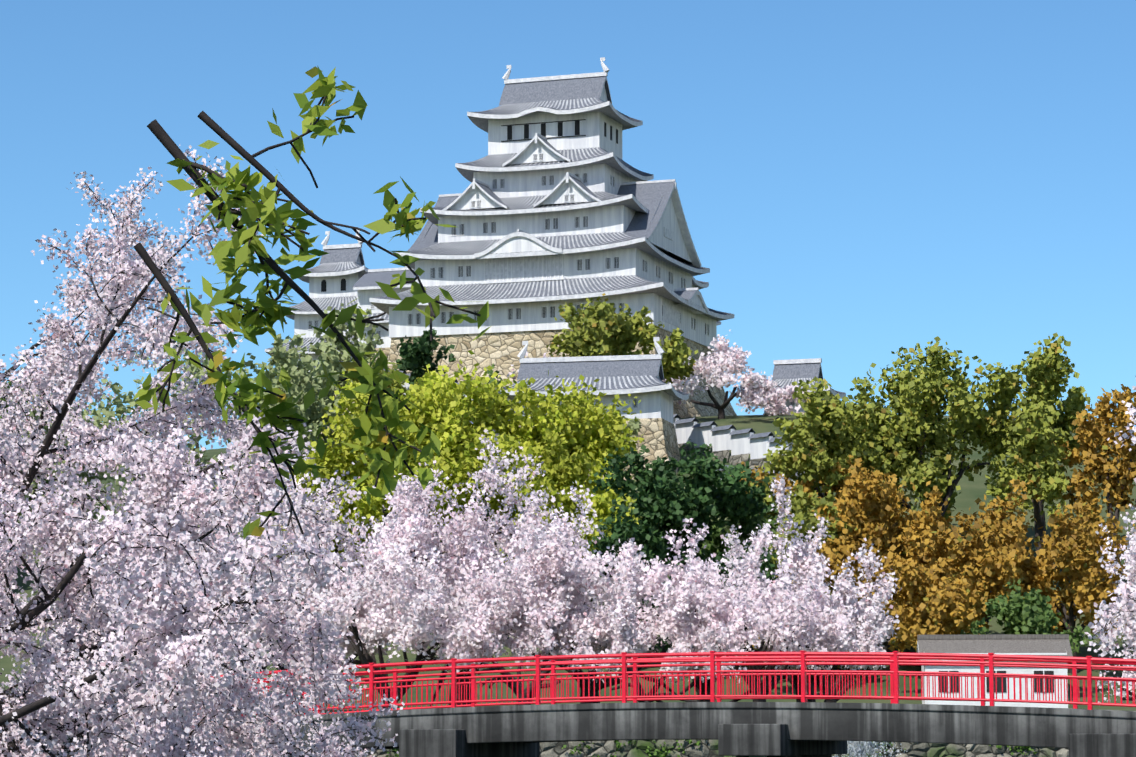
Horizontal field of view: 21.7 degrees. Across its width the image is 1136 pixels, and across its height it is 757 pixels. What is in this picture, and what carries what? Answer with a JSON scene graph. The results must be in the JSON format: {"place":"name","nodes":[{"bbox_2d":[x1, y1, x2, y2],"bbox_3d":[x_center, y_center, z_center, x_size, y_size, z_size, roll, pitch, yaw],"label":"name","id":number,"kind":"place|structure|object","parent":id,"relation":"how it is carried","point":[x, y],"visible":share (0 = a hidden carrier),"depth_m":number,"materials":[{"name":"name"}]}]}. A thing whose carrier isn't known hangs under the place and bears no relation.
{"place":"outdoors","nodes":[
{"label":"outdoors","id":0,"kind":"place"},
{"bbox_2d":[117,537,271,709],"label":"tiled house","id":1,"kind":"structure","parent":0,"point":[262,653],"depth_m":200.10,"materials":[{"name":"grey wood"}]},
{"bbox_2d":[0,415,1135,712],"bbox_3d":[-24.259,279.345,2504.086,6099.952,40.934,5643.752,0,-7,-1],"label":"ground","id":2,"kind":"structure","parent":0,"point":[968,495],"depth_m":252.56,"materials":[{"name":"green plant"}]},
{"bbox_2d":[0,360,66,549],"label":"cherry blossoms","id":3,"kind":"object","parent":2,"relation":"on","point":[5,407],"visible":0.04,"depth_m":275.40,"materials":[{"name":"pink plant"}]},
{"bbox_2d":[1,387,128,561],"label":"tree","id":4,"kind":"object","parent":2,"relation":"on","point":[96,422],"visible":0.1,"depth_m":275.89,"materials":[{"name":"green plant"}]},
{"bbox_2d":[83,365,200,501],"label":"tree","id":5,"kind":"object","parent":2,"relation":"on","point":[120,409],"visible":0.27,"depth_m":285.81,"materials":[{"name":"green plant"}]},
{"bbox_2d":[38,496,270,659],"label":"cherry blossoms","id":6,"kind":"object","parent":2,"relation":"on","point":[111,588],"depth_m":180.82,"materials":[{"name":"pink plant"}]},
{"bbox_2d":[8,713,319,756],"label":"moat wall","id":7,"kind":"structure","parent":2,"relation":"on","point":[80,737],"depth_m":62.74,"materials":[{"name":"stone"}]},
{"bbox_2d":[126,316,249,523],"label":"tree","id":8,"kind":"object","parent":2,"relation":"on","point":[192,369],"visible":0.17,"depth_m":293.79,"materials":[{"name":"green plant"}]},
{"bbox_2d":[0,145,404,756],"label":"cherry tree","id":9,"kind":"object","parent":2,"relation":"on","point":[175,669],"visible":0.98,"depth_m":29.24,"materials":[{"name":"pink plant"}]},
{"bbox_2d":[186,427,277,557],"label":"tree","id":10,"kind":"object","parent":2,"relation":"on","point":[197,463],"visible":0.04,"depth_m":273.33,"materials":[{"name":"green plant"}]},
{"bbox_2d":[156,522,347,685],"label":"cherry blossoms","id":11,"kind":"object","parent":2,"relation":"on","point":[227,592],"visible":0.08,"depth_m":165.27,"materials":[{"name":"pink plant"}]},
{"bbox_2d":[220,382,322,468],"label":"tree","id":12,"kind":"object","parent":2,"relation":"on","point":[309,436],"visible":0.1,"depth_m":289.26,"materials":[{"name":"green plant"}]},
{"bbox_2d":[244,333,338,445],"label":"tree","id":13,"kind":"object","parent":2,"relation":"on","point":[279,360],"visible":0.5,"depth_m":313.77,"materials":[{"name":"green plant"}]},
{"bbox_2d":[268,357,352,455],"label":"tree","id":14,"kind":"object","parent":2,"relation":"on","point":[315,411],"visible":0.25,"depth_m":301.37,"materials":[{"name":"green plant"}]},
{"bbox_2d":[133,65,490,539],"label":"leafy branches","id":15,"kind":"object","parent":2,"relation":"on","point":[384,411],"visible":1,"depth_m":9.88,"materials":[{"name":"green plant"}]},
{"bbox_2d":[265,230,375,433],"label":"castle turret","id":16,"kind":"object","parent":2,"relation":"on","point":[336,275],"visible":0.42,"depth_m":374.89,"materials":[{"name":"paint"}]},
{"bbox_2d":[255,457,401,570],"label":"tree","id":17,"kind":"object","parent":2,"relation":"on","point":[361,507],"visible":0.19,"depth_m":262.02,"materials":[{"name":"green plant"}]},
{"bbox_2d":[297,303,383,446],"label":"tree","id":18,"kind":"object","parent":2,"relation":"on","point":[329,353],"visible":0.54,"depth_m":326.02,"materials":[{"name":"green plant"}]},
{"bbox_2d":[247,466,455,713],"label":"cherry tree","id":19,"kind":"object","parent":2,"relation":"on","point":[335,586],"visible":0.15,"depth_m":172.92,"materials":[{"name":"pink plant"}]},
{"bbox_2d":[347,357,408,395],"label":"tree","id":20,"kind":"object","parent":2,"relation":"on","point":[395,384],"visible":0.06,"depth_m":312.21,"materials":[{"name":"green plant"}]},
{"bbox_2d":[349,267,414,418],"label":"corridor","id":21,"kind":"object","parent":2,"relation":"on","point":[366,286],"visible":0.17,"depth_m":368.81,"materials":[{"name":"paint"}]},
{"bbox_2d":[305,371,495,526],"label":"tree","id":22,"kind":"object","parent":2,"relation":"on","point":[333,460],"visible":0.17,"depth_m":276.30,"materials":[{"name":"green plant"}]},
{"bbox_2d":[291,512,513,708],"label":"cherry tree","id":23,"kind":"object","parent":2,"relation":"on","point":[417,610],"visible":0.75,"depth_m":165.17,"materials":[{"name":"plant"}]},
{"bbox_2d":[394,329,455,389],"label":"tree","id":24,"kind":"object","parent":2,"relation":"on","point":[417,355],"visible":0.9,"depth_m":327.31,"materials":[{"name":"green plant"}]},
{"bbox_2d":[379,367,500,409],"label":"hill wall","id":25,"kind":"structure","parent":2,"relation":"on","point":[406,385],"depth_m":330.81,"materials":[{"name":"paint"}]},
{"bbox_2d":[334,412,561,571],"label":"tree","id":26,"kind":"object","parent":2,"relation":"on","point":[468,461],"visible":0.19,"depth_m":264.11,"materials":[{"name":"green plant"}]},
{"bbox_2d":[350,421,562,705],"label":"cherry tree","id":27,"kind":"object","parent":2,"relation":"on","point":[413,508],"visible":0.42,"depth_m":179.21,"materials":[{"name":"plant"}]},
{"bbox_2d":[457,363,503,422],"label":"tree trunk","id":28,"kind":"object","parent":2,"relation":"on","point":[490,372],"visible":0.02,"depth_m":308.50,"materials":[{"name":"green plant"}]},
{"bbox_2d":[379,350,643,556],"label":"tree","id":29,"kind":"object","parent":2,"relation":"on","point":[585,424],"visible":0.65,"depth_m":274.81,"materials":[{"name":"green plant"}]},
{"bbox_2d":[433,528,613,704],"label":"cherry tree","id":30,"kind":"object","parent":2,"relation":"on","point":[523,644],"visible":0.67,"depth_m":165.55,"materials":[{"name":"pink plant"}]},
{"bbox_2d":[507,350,546,379],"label":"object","id":31,"kind":"object","parent":2,"relation":"on","point":[526,354],"visible":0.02,"depth_m":321.10,"materials":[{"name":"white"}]},
{"bbox_2d":[369,57,736,417],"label":"castle keep","id":32,"kind":"structure","parent":2,"relation":"on","point":[551,205],"depth_m":355.85,"materials":[{"name":"paint"}]},
{"bbox_2d":[489,427,628,561],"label":"tree","id":33,"kind":"object","parent":2,"relation":"on","point":[566,473],"visible":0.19,"depth_m":267.21,"materials":[{"name":"green plant"}]},
{"bbox_2d":[496,462,641,608],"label":"tree","id":34,"kind":"object","parent":2,"relation":"on","point":[602,508],"visible":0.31,"depth_m":260.81,"materials":[{"name":"green plant"}]},
{"bbox_2d":[458,480,702,703],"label":"cherry tree","id":35,"kind":"object","parent":2,"relation":"on","point":[593,568],"visible":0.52,"depth_m":168.09,"materials":[{"name":"plant"}]},
{"bbox_2d":[495,337,688,479],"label":"yagura","id":36,"kind":"structure","parent":2,"relation":"on","point":[640,377],"depth_m":308.97,"materials":[{"name":"paint"}]},
{"bbox_2d":[588,402,641,451],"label":"tree","id":37,"kind":"object","parent":2,"relation":"on","point":[634,426],"visible":0.12,"depth_m":295.00,"materials":[{"name":"green plant"}]},
{"bbox_2d":[546,293,697,384],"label":"tree","id":38,"kind":"object","parent":2,"relation":"on","point":[604,329],"visible":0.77,"depth_m":331.66,"materials":[{"name":"green plant"}]},
{"bbox_2d":[585,499,672,664],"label":"tree","id":39,"kind":"object","parent":2,"relation":"on","point":[647,539],"visible":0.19,"depth_m":246.30,"materials":[{"name":"green plant"}]},
{"bbox_2d":[156,702,1135,756],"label":"bridge deck","id":40,"kind":"structure","parent":2,"relation":"on","point":[783,729],"depth_m":67.77,"materials":[{"name":"grey wood"}]},
{"bbox_2d":[193,650,1135,716],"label":"bridge railing","id":41,"kind":"object","parent":40,"relation":"on","point":[803,658],"visible":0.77,"depth_m":69.58,"materials":[{"name":"red wood"}]},
{"bbox_2d":[622,479,684,527],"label":"tree","id":42,"kind":"object","parent":2,"relation":"on","point":[630,503],"depth_m":275.25,"materials":[{"name":"green plant"}]},
{"bbox_2d":[593,564,741,702],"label":"cherry tree","id":43,"kind":"object","parent":2,"relation":"on","point":[629,638],"visible":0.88,"depth_m":164.75,"materials":[{"name":"pink plant"}]},
{"bbox_2d":[588,439,777,652],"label":"tree","id":44,"kind":"object","parent":2,"relation":"on","point":[659,505],"visible":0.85,"depth_m":251.33,"materials":[{"name":"green plant"}]},
{"bbox_2d":[330,712,1037,756],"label":"wall weeds","id":45,"kind":"object","parent":2,"relation":"on","point":[618,744],"depth_m":157.47,"materials":[{"name":"green plant"}]},
{"bbox_2d":[595,518,793,701],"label":"cherry tree","id":46,"kind":"object","parent":2,"relation":"on","point":[659,573],"visible":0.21,"depth_m":171.71,"materials":[{"name":"pink plant"}]},
{"bbox_2d":[666,543,730,578],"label":"tree","id":47,"kind":"object","parent":2,"relation":"on","point":[706,555],"visible":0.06,"depth_m":258.67,"materials":[{"name":"green plant"}]},
{"bbox_2d":[343,740,1068,756],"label":"moat wall","id":48,"kind":"structure","parent":2,"relation":"on","point":[708,748],"depth_m":157.70,"materials":[{"name":"stone"}]},
{"bbox_2d":[692,276,720,354],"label":"keep","id":49,"kind":"structure","parent":2,"relation":"on","point":[699,284],"depth_m":387.23,"materials":[{"name":"paint"}]},
{"bbox_2d":[653,543,778,677],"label":"tree","id":50,"kind":"object","parent":2,"relation":"on","point":[765,565],"visible":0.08,"depth_m":244.04,"materials":[{"name":"green plant"}]},
{"bbox_2d":[662,330,786,418],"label":"blossom tree","id":51,"kind":"object","parent":2,"relation":"on","point":[729,361],"visible":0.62,"depth_m":336.08,"materials":[{"name":"pink plant"}]},
{"bbox_2d":[673,414,794,468],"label":"hill wall","id":52,"kind":"structure","parent":2,"relation":"on","point":[742,444],"depth_m":310.55,"materials":[{"name":"paint"}]},
{"bbox_2d":[709,512,760,546],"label":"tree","id":53,"kind":"object","parent":2,"relation":"on","point":[726,528],"visible":0.04,"depth_m":267.22,"materials":[{"name":"green plant"}]},
{"bbox_2d":[699,497,783,556],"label":"tree","id":54,"kind":"object","parent":2,"relation":"on","point":[756,519],"visible":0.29,"depth_m":260.03,"materials":[{"name":"green plant"}]},
{"bbox_2d":[715,539,775,647],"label":"tree","id":55,"kind":"object","parent":2,"relation":"on","point":[743,545],"visible":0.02,"depth_m":249.92,"materials":[{"name":"green plant"}]},
{"bbox_2d":[670,543,862,701],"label":"blossom tree","id":56,"kind":"object","parent":2,"relation":"on","point":[787,630],"visible":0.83,"depth_m":165.97,"materials":[{"name":"pink plant"}]},
{"bbox_2d":[713,465,824,550],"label":"hill wall","id":57,"kind":"structure","parent":2,"relation":"on","point":[721,470],"depth_m":281.46,"materials":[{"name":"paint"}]},
{"bbox_2d":[736,382,808,418],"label":"cherry tree","id":58,"kind":"object","parent":2,"relation":"on","point":[753,399],"visible":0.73,"depth_m":331.95,"materials":[{"name":"plant"}]},
{"bbox_2d":[730,461,820,531],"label":"tree","id":59,"kind":"object","parent":2,"relation":"on","point":[760,478],"depth_m":270.57,"materials":[{"name":"green plant"}]},
{"bbox_2d":[749,473,836,573],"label":"tree","id":60,"kind":"object","parent":2,"relation":"on","point":[799,501],"visible":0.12,"depth_m":266.70,"materials":[{"name":"green plant"}]},
{"bbox_2d":[769,509,819,546],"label":"tree","id":61,"kind":"object","parent":2,"relation":"on","point":[809,517],"visible":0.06,"depth_m":257.47,"materials":[{"name":"green plant"}]},
{"bbox_2d":[763,358,845,414],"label":"turret","id":62,"kind":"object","parent":2,"relation":"on","point":[787,372],"visible":0.19,"depth_m":344.17,"materials":[{"name":"paint"}]},
{"bbox_2d":[745,541,865,667],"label":"tree","id":63,"kind":"object","parent":2,"relation":"on","point":[828,553],"visible":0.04,"depth_m":242.51,"materials":[{"name":"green plant"}]},
{"bbox_2d":[719,471,901,701],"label":"blossom tree","id":64,"kind":"object","parent":2,"relation":"on","point":[804,565],"visible":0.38,"depth_m":175.98,"materials":[{"name":"pink plant"}]},
{"bbox_2d":[768,490,857,579],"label":"tree","id":65,"kind":"object","parent":2,"relation":"on","point":[822,502],"visible":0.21,"depth_m":250.10,"materials":[{"name":"green plant"}]},
{"bbox_2d":[753,369,913,507],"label":"tree","id":66,"kind":"object","parent":2,"relation":"on","point":[835,425],"visible":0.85,"depth_m":272.91,"materials":[{"name":"green plant"}]},
{"bbox_2d":[787,552,889,702],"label":"blossom tree","id":67,"kind":"object","parent":2,"relation":"on","point":[865,643],"visible":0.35,"depth_m":171.67,"materials":[{"name":"pink plant"}]},
{"bbox_2d":[791,455,907,562],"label":"tree","id":68,"kind":"object","parent":2,"relation":"on","point":[809,484],"visible":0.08,"depth_m":268.40,"materials":[{"name":"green plant"}]},
{"bbox_2d":[829,540,917,670],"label":"tree","id":69,"kind":"object","parent":2,"relation":"on","point":[890,556],"visible":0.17,"depth_m":244.89,"materials":[{"name":"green plant"}]},
{"bbox_2d":[808,467,952,651],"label":"tree","id":70,"kind":"object","parent":2,"relation":"on","point":[869,502],"visible":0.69,"depth_m":249.68,"materials":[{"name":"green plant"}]},
{"bbox_2d":[813,336,1044,534],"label":"tree","id":71,"kind":"object","parent":2,"relation":"on","point":[913,423],"visible":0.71,"depth_m":274.73,"materials":[{"name":"green plant"}]},
{"bbox_2d":[882,558,988,650],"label":"tree","id":72,"kind":"object","parent":2,"relation":"on","point":[947,610],"visible":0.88,"depth_m":236.41,"materials":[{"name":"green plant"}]},
{"bbox_2d":[875,479,1036,634],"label":"tree","id":73,"kind":"object","parent":2,"relation":"on","point":[980,551],"visible":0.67,"depth_m":244.05,"materials":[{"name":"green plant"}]},
{"bbox_2d":[916,634,1072,707],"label":"white shed","id":74,"kind":"structure","parent":2,"relation":"on","point":[1035,644],"depth_m":167.39,"materials":[{"name":"paint"}]},
{"bbox_2d":[959,578,1093,663],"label":"bush","id":75,"kind":"object","parent":2,"relation":"on","point":[1030,613],"visible":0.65,"depth_m":235.64,"materials":[{"name":"green plant"}]},
{"bbox_2d":[967,332,1091,555],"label":"tree","id":76,"kind":"object","parent":2,"relation":"on","point":[1033,430],"visible":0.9,"depth_m":274.90,"materials":[{"name":"green plant"}]},
{"bbox_2d":[1018,502,1129,673],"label":"tree","id":77,"kind":"object","parent":2,"relation":"on","point":[1070,554],"visible":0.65,"depth_m":245.26,"materials":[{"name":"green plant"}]},
{"bbox_2d":[1027,384,1135,583],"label":"tree","id":78,"kind":"object","parent":2,"relation":"on","point":[1116,486],"visible":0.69,"depth_m":269.76,"materials":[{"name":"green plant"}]},
{"bbox_2d":[1096,504,1135,702],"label":"blossom tree","id":79,"kind":"object","parent":2,"relation":"on","point":[1129,628],"visible":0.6,"depth_m":119.91,"materials":[{"name":"plant"}]},
{"bbox_2d":[0,0,1135,459],"label":"sky","id":80,"kind":"structure","parent":0,"point":[859,182],"materials":[{"name":"blue"}]},
{"bbox_2d":[1078,376,1135,654],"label":"cherry branches","id":81,"kind":"object","parent":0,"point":[1125,598],"visible":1,"depth_m":39.68,"materials":[{"name":"pink plant"}]},
{"label":"moat water","id":82,"kind":"structure","parent":0,"visible":0},
{"bbox_2d":[832,741,904,756],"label":"fountain spray","id":83,"kind":"object","parent":82,"relation":"in","point":[857,748],"visible":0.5,"depth_m":145.15,"materials":[{"name":"white liquid"}]}
]}

